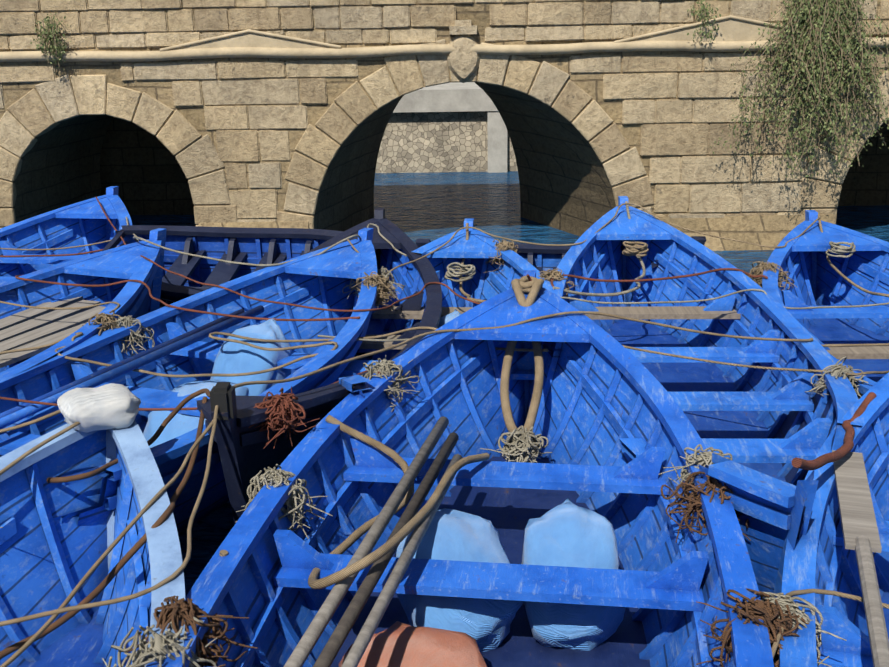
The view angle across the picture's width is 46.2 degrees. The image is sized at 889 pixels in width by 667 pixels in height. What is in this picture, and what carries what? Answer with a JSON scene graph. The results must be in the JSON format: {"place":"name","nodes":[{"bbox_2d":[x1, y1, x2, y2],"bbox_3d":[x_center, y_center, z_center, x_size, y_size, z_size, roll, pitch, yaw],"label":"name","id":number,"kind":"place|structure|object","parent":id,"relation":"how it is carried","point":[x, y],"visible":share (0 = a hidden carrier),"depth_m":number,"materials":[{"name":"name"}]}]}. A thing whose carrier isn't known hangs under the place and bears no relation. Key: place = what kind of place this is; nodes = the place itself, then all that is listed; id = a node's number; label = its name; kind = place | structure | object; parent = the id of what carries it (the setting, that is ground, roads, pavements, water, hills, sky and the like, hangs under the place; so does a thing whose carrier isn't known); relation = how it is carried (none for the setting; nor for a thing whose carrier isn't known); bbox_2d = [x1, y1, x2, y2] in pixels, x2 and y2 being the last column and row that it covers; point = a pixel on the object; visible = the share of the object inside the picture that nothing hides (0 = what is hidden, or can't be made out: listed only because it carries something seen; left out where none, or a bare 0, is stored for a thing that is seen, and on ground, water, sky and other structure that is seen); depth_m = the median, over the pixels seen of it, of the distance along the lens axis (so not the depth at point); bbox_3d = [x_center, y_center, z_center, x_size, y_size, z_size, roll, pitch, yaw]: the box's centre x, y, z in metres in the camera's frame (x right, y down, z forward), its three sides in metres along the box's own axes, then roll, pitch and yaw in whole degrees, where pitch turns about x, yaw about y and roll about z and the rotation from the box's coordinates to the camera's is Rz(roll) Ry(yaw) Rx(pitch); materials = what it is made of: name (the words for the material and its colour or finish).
{"place":"outdoors","nodes":[
{"label":"outdoors","id":0,"kind":"place"},
{"bbox_2d":[130,171,888,595],"bbox_3d":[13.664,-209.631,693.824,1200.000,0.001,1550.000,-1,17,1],"label":"water surface","id":1,"kind":"object","parent":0,"point":[428,205],"depth_m":14.14,"materials":[{"name":"blue liquid"}]},
{"bbox_2d":[0,186,131,295],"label":"boat","id":2,"kind":"object","parent":1,"relation":"on","point":[85,222],"visible":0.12,"depth_m":10.57,"materials":[{"name":"blue paint"}]},
{"bbox_2d":[0,228,166,376],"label":"boat","id":3,"kind":"object","parent":1,"relation":"on","point":[123,263],"visible":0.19,"depth_m":8.21,"materials":[{"name":"blue paint"}]},
{"bbox_2d":[0,296,84,330],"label":"plank","id":4,"kind":"object","parent":3,"relation":"on","point":[19,317],"visible":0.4,"depth_m":7.93,"materials":[{"name":"grey wood"}]},
{"bbox_2d":[0,322,87,367],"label":"plank","id":5,"kind":"object","parent":3,"relation":"on","point":[7,359],"visible":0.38,"depth_m":7.12,"materials":[{"name":"grey wood"}]},
{"bbox_2d":[0,300,100,341],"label":"plank","id":6,"kind":"object","parent":3,"relation":"on","point":[32,324],"visible":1,"depth_m":7.75,"materials":[{"name":"grey wood"}]},
{"bbox_2d":[0,306,104,351],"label":"plank","id":7,"kind":"object","parent":3,"relation":"on","point":[48,330],"visible":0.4,"depth_m":7.52,"materials":[{"name":"grey wood"}]},
{"bbox_2d":[0,240,126,335],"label":"mooring rope","id":8,"kind":"object","parent":3,"relation":"on","point":[99,304],"visible":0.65,"depth_m":7.63,"materials":[{"name":"beige fabric"}]},
{"bbox_2d":[0,249,359,320],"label":"mooring rope","id":9,"kind":"object","parent":3,"relation":"on","point":[185,309],"visible":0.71,"depth_m":7.73,"materials":[{"name":"brown fabric"}]},
{"bbox_2d":[0,386,185,666],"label":"boat","id":10,"kind":"object","parent":1,"relation":"on","point":[47,561],"visible":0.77,"depth_m":4.58,"materials":[{"name":"blue paint"}]},
{"bbox_2d":[0,410,79,474],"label":"mooring rope","id":11,"kind":"object","parent":10,"relation":"on","point":[32,450],"visible":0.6,"depth_m":4.62,"materials":[{"name":"beige fabric"}]},
{"bbox_2d":[57,383,140,432],"bbox_3d":[-1.582,0.342,4.793,0.367,0.177,0.257,-5,27,-29],"label":"sack","id":12,"kind":"object","parent":10,"relation":"on","point":[110,406],"visible":0.96,"depth_m":4.71,"materials":[{"name":"white fabric"}]},
{"bbox_2d":[0,397,207,659],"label":"mooring rope","id":13,"kind":"object","parent":10,"relation":"attached to","point":[111,575],"visible":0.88,"depth_m":4.01,"materials":[{"name":"brown fabric"}]},
{"bbox_2d":[0,416,217,666],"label":"mooring rope","id":14,"kind":"object","parent":10,"relation":"attached to","point":[29,642],"visible":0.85,"depth_m":3.93,"materials":[{"name":"beige fabric"}]},
{"bbox_2d":[102,617,216,666],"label":"bundle","id":15,"kind":"object","parent":10,"relation":"attached to","point":[140,657],"depth_m":3.39,"materials":[{"name":"beige wicker"}]},
{"bbox_2d":[0,228,376,532],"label":"boat","id":16,"kind":"object","parent":1,"relation":"on","point":[323,280],"visible":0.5,"depth_m":7.12,"materials":[{"name":"blue paint"}]},
{"bbox_2d":[82,310,130,342],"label":"bundle","id":17,"kind":"object","parent":16,"relation":"attached to","point":[106,321],"visible":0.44,"depth_m":7.10,"materials":[{"name":"beige wicker"}]},
{"bbox_2d":[0,309,244,417],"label":"oar","id":18,"kind":"object","parent":16,"relation":"on","point":[114,366],"visible":0.52,"depth_m":6.59,"materials":[{"name":"blue paint"}]},
{"bbox_2d":[47,388,209,482],"bbox_3d":[-2.033,0.469,4.952,2.031,0.354,0.791,-3,17,-8],"label":"mooring rope","id":19,"kind":"object","parent":16,"relation":"on","point":[163,425],"visible":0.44,"depth_m":5.06,"materials":[{"name":"brown fabric"}]},
{"bbox_2d":[0,305,263,428],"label":"oar","id":20,"kind":"object","parent":16,"relation":"on","point":[18,415],"visible":0.81,"depth_m":6.57,"materials":[{"name":"blue paint"}]},
{"bbox_2d":[113,315,154,356],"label":"bundle","id":21,"kind":"object","parent":16,"relation":"attached to","point":[125,320],"depth_m":7.15,"materials":[{"name":"beige wicker"}]},
{"bbox_2d":[143,379,248,447],"bbox_3d":[-1.539,0.557,6.514,0.600,0.379,0.877,4,33,16],"label":"sack","id":22,"kind":"object","parent":16,"relation":"on","point":[178,424],"visible":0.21,"depth_m":6.30,"materials":[{"name":"blue fabric"}]},
{"bbox_2d":[210,317,291,395],"bbox_3d":[-1.311,0.249,7.121,0.512,0.816,0.415,11,-19,25],"label":"sack","id":23,"kind":"object","parent":16,"relation":"on","point":[233,358],"visible":0.5,"depth_m":6.98,"materials":[{"name":"blue fabric"}]},
{"bbox_2d":[126,217,406,265],"bbox_3d":[-1.941,-0.845,9.051,3.372,0.220,1.423,7,19,24],"label":"mooring rope","id":24,"kind":"object","parent":16,"relation":"attached to","point":[135,238],"visible":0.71,"depth_m":8.43,"materials":[{"name":"beige fabric"}]},
{"bbox_2d":[0,327,547,377],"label":"mooring rope","id":25,"kind":"object","parent":16,"relation":"on","point":[78,334],"visible":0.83,"depth_m":6.72,"materials":[{"name":"beige fabric"}]},
{"bbox_2d":[351,271,396,310],"bbox_3d":[-0.516,-0.308,7.747,0.345,0.287,0.359,-1,17,1],"label":"bundle","id":26,"kind":"object","parent":16,"relation":"attached to","point":[382,287],"depth_m":7.69,"materials":[{"name":"beige wicker"}]},
{"bbox_2d":[342,266,405,308],"bbox_3d":[-0.567,-0.355,8.289,0.512,0.328,0.473,-1,17,1],"label":"bundle","id":27,"kind":"object","parent":16,"relation":"attached to","point":[382,272],"visible":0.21,"depth_m":8.25,"materials":[{"name":"beige wicker"}]},
{"bbox_2d":[102,225,342,308],"bbox_3d":[-1.861,-0.400,9.519,2.424,1.006,1.230,2,33,9],"label":"boat","id":28,"kind":"object","parent":1,"relation":"on","point":[260,245],"visible":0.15,"depth_m":9.76,"materials":[{"name":"blue paint"}]},
{"bbox_2d":[197,208,441,523],"bbox_3d":[-0.782,0.143,7.360,1.489,1.167,5.071,1,17,5],"label":"boat","id":29,"kind":"object","parent":1,"relation":"on","point":[245,457],"visible":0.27,"depth_m":5.50,"materials":[{"name":"black paint"}]},
{"bbox_2d":[210,382,236,419],"bbox_3d":[-1.027,0.320,4.842,0.100,0.170,0.120,-1,17,1],"label":"rubber pad","id":30,"kind":"object","parent":29,"relation":"on","point":[223,396],"visible":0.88,"depth_m":4.79,"materials":[{"name":"black rubber"}]},
{"bbox_2d":[249,386,319,448],"bbox_3d":[-0.848,0.426,5.174,0.357,0.257,0.437,-14,21,-36],"label":"bundle","id":31,"kind":"object","parent":29,"relation":"on","point":[283,417],"depth_m":5.10,"materials":[{"name":"brown wicker"}]},
{"bbox_2d":[0,0,888,236],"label":"bridge wall","id":32,"kind":"structure","parent":1,"relation":"on","point":[565,184],"depth_m":12.35,"materials":[{"name":"stone"}]},
{"bbox_2d":[30,13,70,73],"bbox_3d":[-4.323,-3.172,11.407,0.410,0.661,0.365,-1,17,1],"label":"wall plant","id":33,"kind":"object","parent":32,"relation":"attached to","point":[45,34],"depth_m":11.39,"materials":[{"name":"green plant"}]},
{"bbox_2d":[0,0,888,221],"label":"bridge ashlar blocks","id":34,"kind":"structure","parent":32,"relation":"attached to","point":[718,192],"depth_m":11.56,"materials":[{"name":"beige stone"}]},
{"bbox_2d":[0,39,888,228],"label":"arch voussoirs","id":35,"kind":"object","parent":32,"relation":"attached to","point":[176,134],"visible":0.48,"depth_m":11.77,"materials":[{"name":"beige stone"}]},
{"bbox_2d":[0,15,888,61],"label":"stone cornice","id":36,"kind":"structure","parent":32,"relation":"attached to","point":[735,33],"depth_m":11.44,"materials":[{"name":"beige stone"}]},
{"bbox_2d":[446,20,479,82],"bbox_3d":[0.208,-3.095,11.459,0.380,0.675,0.090,-1,17,1],"label":"coat of arms carving","id":37,"kind":"object","parent":32,"relation":"attached to","point":[463,61],"visible":0.96,"depth_m":11.43},
{"bbox_2d":[687,0,722,41],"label":"wall plant","id":38,"kind":"object","parent":32,"relation":"attached to","point":[703,11],"depth_m":11.21,"materials":[{"name":"green plant"}]},
{"bbox_2d":[710,0,888,189],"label":"hanging plant","id":39,"kind":"object","parent":32,"relation":"attached to","point":[818,32],"visible":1,"depth_m":11.20,"materials":[{"name":"green plant"}]},
{"bbox_2d":[375,82,517,172],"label":"quay wall","id":40,"kind":"structure","parent":1,"relation":"on","point":[454,127],"depth_m":18.10,"materials":[{"name":"stone"}]},
{"bbox_2d":[339,218,558,408],"bbox_3d":[0.082,0.112,7.484,1.545,1.130,4.048,1,17,6],"label":"boat","id":41,"kind":"object","parent":1,"relation":"on","point":[477,250],"visible":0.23,"depth_m":8.67,"materials":[{"name":"blue paint"}]},
{"bbox_2d":[438,309,460,327],"bbox_3d":[0.071,0.162,7.575,0.519,0.443,0.804,1,57,6],"label":"sack","id":42,"kind":"object","parent":41,"relation":"on","point":[448,317],"visible":0.04,"depth_m":7.60,"materials":[{"name":"blue fabric"}]},
{"bbox_2d":[444,262,475,281],"bbox_3d":[0.130,-0.498,8.433,0.248,0.123,0.236,-16,22,-40],"label":"rope coil","id":43,"kind":"object","parent":41,"relation":"on","point":[470,272],"visible":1,"depth_m":8.39,"materials":[{"name":"beige fabric"}]},
{"bbox_2d":[459,223,485,302],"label":"mooring rope","id":44,"kind":"object","parent":41,"relation":"on","point":[464,293],"visible":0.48,"depth_m":8.43,"materials":[{"name":"beige fabric"}]},
{"bbox_2d":[483,239,517,273],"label":"bundle","id":45,"kind":"object","parent":41,"relation":"on","point":[504,245],"visible":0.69,"depth_m":8.67,"materials":[{"name":"beige wicker"}]},
{"bbox_2d":[146,270,773,666],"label":"boat","id":46,"kind":"object","parent":1,"relation":"on","point":[603,391],"visible":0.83,"depth_m":5.04,"materials":[{"name":"blue paint"}]},
{"bbox_2d":[121,595,257,666],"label":"bundle","id":47,"kind":"object","parent":46,"relation":"attached to","point":[186,610],"depth_m":3.56,"materials":[{"name":"brown wicker"}]},
{"bbox_2d":[0,370,380,410],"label":"mooring rope","id":48,"kind":"object","parent":46,"relation":"attached to","point":[55,404],"visible":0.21,"depth_m":5.83,"materials":[{"name":"brown fabric"}]},
{"bbox_2d":[219,550,227,556],"bbox_3d":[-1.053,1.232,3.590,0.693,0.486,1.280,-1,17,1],"label":"wooden peg","id":49,"kind":"object","parent":46,"relation":"on","point":[222,553],"visible":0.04,"depth_m":4.02,"materials":[{"name":"beige wood"}]},
{"bbox_2d":[236,464,332,538],"bbox_3d":[-0.728,0.758,4.708,0.474,0.331,0.513,-1,17,1],"label":"bundle","id":50,"kind":"object","parent":46,"relation":"attached to","point":[262,480],"depth_m":4.62,"materials":[{"name":"beige wicker"}]},
{"bbox_2d":[96,196,530,311],"bbox_3d":[-1.722,-0.663,8.542,5.829,0.452,1.276,12,22,37],"label":"mooring rope","id":51,"kind":"object","parent":46,"relation":"attached to","point":[377,309],"visible":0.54,"depth_m":7.75,"materials":[{"name":"beige fabric"}]},
{"bbox_2d":[284,416,448,666],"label":"oar","id":52,"kind":"object","parent":46,"relation":"attached to","point":[301,652],"visible":1,"depth_m":4.29,"materials":[{"name":"grey wood"}]},
{"bbox_2d":[313,432,458,666],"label":"oar","id":53,"kind":"object","parent":46,"relation":"on","point":[336,640],"visible":1,"depth_m":4.07,"materials":[{"name":"brown wood"}]},
{"bbox_2d":[361,355,419,411],"bbox_3d":[-0.331,0.274,5.856,0.391,0.263,0.389,-1,17,1],"label":"bundle","id":54,"kind":"object","parent":46,"relation":"on","point":[389,365],"depth_m":5.78,"materials":[{"name":"beige wicker"}]},
{"bbox_2d":[308,415,489,588],"bbox_3d":[-0.197,0.770,4.632,0.825,0.354,1.380,-1,17,1],"label":"thick rope","id":55,"kind":"object","parent":46,"relation":"on","point":[395,540],"visible":0.77,"depth_m":4.59,"materials":[{"name":"beige fabric"}]},
{"bbox_2d":[341,454,462,666],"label":"oar","id":56,"kind":"object","parent":46,"relation":"on","point":[368,629],"visible":0.73,"depth_m":3.97,"materials":[{"name":"grey wood"}]},
{"bbox_2d":[339,621,486,666],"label":"sack","id":57,"kind":"object","parent":46,"relation":"on","point":[398,644],"visible":0.92,"depth_m":4.06,"materials":[{"name":"fabric"}]},
{"bbox_2d":[0,311,888,626],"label":"mooring rope","id":58,"kind":"object","parent":46,"relation":"on","point":[128,597],"visible":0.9,"depth_m":5.11,"materials":[{"name":"brown fabric"}]},
{"bbox_2d":[394,508,522,651],"bbox_3d":[0.043,1.079,4.614,0.513,0.369,0.719,1,46,-19],"label":"sack","id":59,"kind":"object","parent":46,"relation":"on","point":[453,535],"visible":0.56,"depth_m":4.46,"materials":[{"name":"blue fabric"}]},
{"bbox_2d":[480,426,551,462],"bbox_3d":[0.443,0.681,6.106,0.289,0.275,0.383,14,23,41],"label":"rope knot","id":60,"kind":"object","parent":46,"relation":"on","point":[530,442],"depth_m":6.05,"materials":[{"name":"beige fabric"}]},
{"bbox_2d":[500,279,541,431],"bbox_3d":[0.459,0.162,6.417,0.195,0.808,0.929,2,17,10],"label":"bow rope","id":61,"kind":"object","parent":46,"relation":"attached to","point":[506,369],"visible":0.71,"depth_m":6.32,"materials":[{"name":"beige fabric"}]},
{"bbox_2d":[511,279,543,430],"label":"bow rope","id":62,"kind":"object","parent":46,"relation":"attached to","point":[538,379],"visible":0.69,"depth_m":6.30,"materials":[{"name":"beige fabric"}]},
{"bbox_2d":[512,276,543,292],"bbox_3d":[0.544,-0.322,6.808,0.211,0.087,0.185,-1,17,1],"label":"rope coil","id":63,"kind":"object","parent":46,"relation":"on","point":[526,284],"visible":0.35,"depth_m":6.74,"materials":[{"name":"beige fabric"}]},
{"bbox_2d":[521,498,625,650],"bbox_3d":[0.559,1.046,4.641,0.476,0.357,0.738,-3,51,9],"label":"sack","id":64,"kind":"object","parent":46,"relation":"on","point":[567,532],"visible":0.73,"depth_m":4.50,"materials":[{"name":"blue fabric"}]},
{"bbox_2d":[659,444,732,499],"bbox_3d":[1.174,0.644,4.761,0.379,0.253,0.332,15,23,41],"label":"bundle","id":65,"kind":"object","parent":46,"relation":"on","point":[702,458],"depth_m":4.72,"materials":[{"name":"beige wicker"}]},
{"bbox_2d":[661,471,750,546],"bbox_3d":[1.160,0.756,4.518,0.433,0.288,0.423,-1,17,1],"label":"bundle","id":66,"kind":"object","parent":46,"relation":"attached to","point":[693,500],"depth_m":4.48,"materials":[{"name":"brown wicker"}]},
{"bbox_2d":[696,588,821,666],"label":"bundle","id":67,"kind":"object","parent":46,"relation":"on","point":[769,612],"depth_m":3.54,"materials":[{"name":"brown wicker"}]},
{"bbox_2d":[771,589,888,657],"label":"mooring rope","id":68,"kind":"object","parent":46,"relation":"attached to","point":[819,591],"visible":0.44,"depth_m":3.75,"materials":[{"name":"beige fabric"}]},
{"bbox_2d":[100,117,888,214],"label":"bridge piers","id":69,"kind":"structure","parent":1,"relation":"on","point":[140,167],"depth_m":14.52,"materials":[{"name":"stone"}]},
{"bbox_2d":[198,214,833,250],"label":"pier footings","id":70,"kind":"object","parent":1,"relation":"on","point":[770,230],"visible":0.11,"depth_m":11.96,"materials":[{"name":"stone"}]},
{"bbox_2d":[416,236,705,304],"bbox_3d":[1.043,-0.390,9.583,2.575,1.090,1.080,1,31,6],"label":"boat","id":71,"kind":"object","parent":1,"relation":"on","point":[540,258],"visible":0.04,"depth_m":9.87,"materials":[{"name":"blue paint"}]},
{"bbox_2d":[550,196,862,598],"bbox_3d":[1.540,0.195,6.993,1.700,1.210,6.184,0,17,3],"label":"boat","id":72,"kind":"object","parent":1,"relation":"on","point":[764,427],"visible":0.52,"depth_m":7.10,"materials":[{"name":"blue paint"}]},
{"bbox_2d":[539,268,577,296],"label":"bundle","id":73,"kind":"object","parent":72,"relation":"on","point":[555,275],"visible":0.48,"depth_m":8.07,"materials":[{"name":"beige wicker"}]},
{"bbox_2d":[347,203,820,273],"bbox_3d":[1.259,-0.871,8.973,4.238,0.311,0.960,-4,17,-9],"label":"mooring rope","id":74,"kind":"object","parent":72,"relation":"attached to","point":[602,227],"visible":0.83,"depth_m":8.89,"materials":[{"name":"beige fabric"}]},
{"bbox_2d":[553,201,645,296],"bbox_3d":[1.462,-0.688,8.593,0.511,0.464,2.018,7,19,24],"label":"mooring rope","id":75,"kind":"object","parent":72,"relation":"on","point":[617,293],"visible":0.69,"depth_m":8.10,"materials":[{"name":"beige fabric"}]},
{"bbox_2d":[318,289,888,341],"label":"mooring rope","id":76,"kind":"object","parent":72,"relation":"on","point":[389,340],"visible":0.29,"depth_m":7.65,"materials":[{"name":"beige fabric"}]},
{"bbox_2d":[622,241,648,256],"bbox_3d":[1.627,-0.719,8.886,0.219,0.118,0.238,-1,17,1],"label":"rope coil","id":77,"kind":"object","parent":72,"relation":"on","point":[629,249],"visible":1,"depth_m":8.83,"materials":[{"name":"beige fabric"}]},
{"bbox_2d":[529,268,767,286],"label":"mooring rope","id":78,"kind":"object","parent":72,"relation":"on","point":[667,278],"visible":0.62,"depth_m":8.14,"materials":[{"name":"brown fabric"}]},
{"bbox_2d":[622,345,888,375],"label":"mooring rope","id":79,"kind":"object","parent":72,"relation":"on","point":[770,368],"visible":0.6,"depth_m":6.24,"materials":[{"name":"beige fabric"}]},
{"bbox_2d":[791,392,875,469],"bbox_3d":[1.807,0.444,4.739,0.119,0.256,1.424,9,20,30],"label":"mooring rope","id":80,"kind":"object","parent":72,"relation":"attached to","point":[845,449],"visible":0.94,"depth_m":4.63,"materials":[{"name":"brown fabric"}]},
{"bbox_2d":[806,356,867,396],"bbox_3d":[2.264,0.288,6.005,0.398,0.290,0.455,-1,17,1],"label":"bundle","id":81,"kind":"object","parent":72,"relation":"on","point":[836,370],"visible":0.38,"depth_m":5.93,"materials":[{"name":"beige wicker"}]},
{"bbox_2d":[762,210,888,398],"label":"boat","id":82,"kind":"object","parent":1,"relation":"on","point":[815,276],"visible":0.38,"depth_m":8.87,"materials":[{"name":"blue paint"}]},
{"bbox_2d":[749,261,797,290],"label":"bundle","id":83,"kind":"object","parent":82,"relation":"attached to","point":[761,268],"depth_m":8.34,"materials":[{"name":"beige wicker"}]},
{"bbox_2d":[826,241,855,257],"bbox_3d":[3.324,-0.708,8.730,0.233,0.118,0.225,-1,17,1],"label":"rope coil","id":84,"kind":"object","parent":82,"relation":"on","point":[841,249],"visible":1,"depth_m":8.68,"materials":[{"name":"beige fabric"}]},
{"bbox_2d":[817,215,888,296],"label":"mooring rope","id":85,"kind":"object","parent":82,"relation":"attached to","point":[848,279],"visible":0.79,"depth_m":8.52,"materials":[{"name":"beige fabric"}]},
{"bbox_2d":[779,372,888,666],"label":"boat","id":86,"kind":"object","parent":1,"relation":"on","point":[819,556],"visible":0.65,"depth_m":4.49,"materials":[{"name":"blue paint"}]},
{"bbox_2d":[761,592,846,666],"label":"bundle","id":87,"kind":"object","parent":86,"relation":"attached to","point":[783,603],"depth_m":3.62,"materials":[{"name":"beige wicker"}]},
{"bbox_2d":[832,450,888,666],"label":"oar","id":88,"kind":"object","parent":86,"relation":"on","point":[861,537],"visible":0.92,"depth_m":4.07,"materials":[{"name":"grey wood"}]}
]}

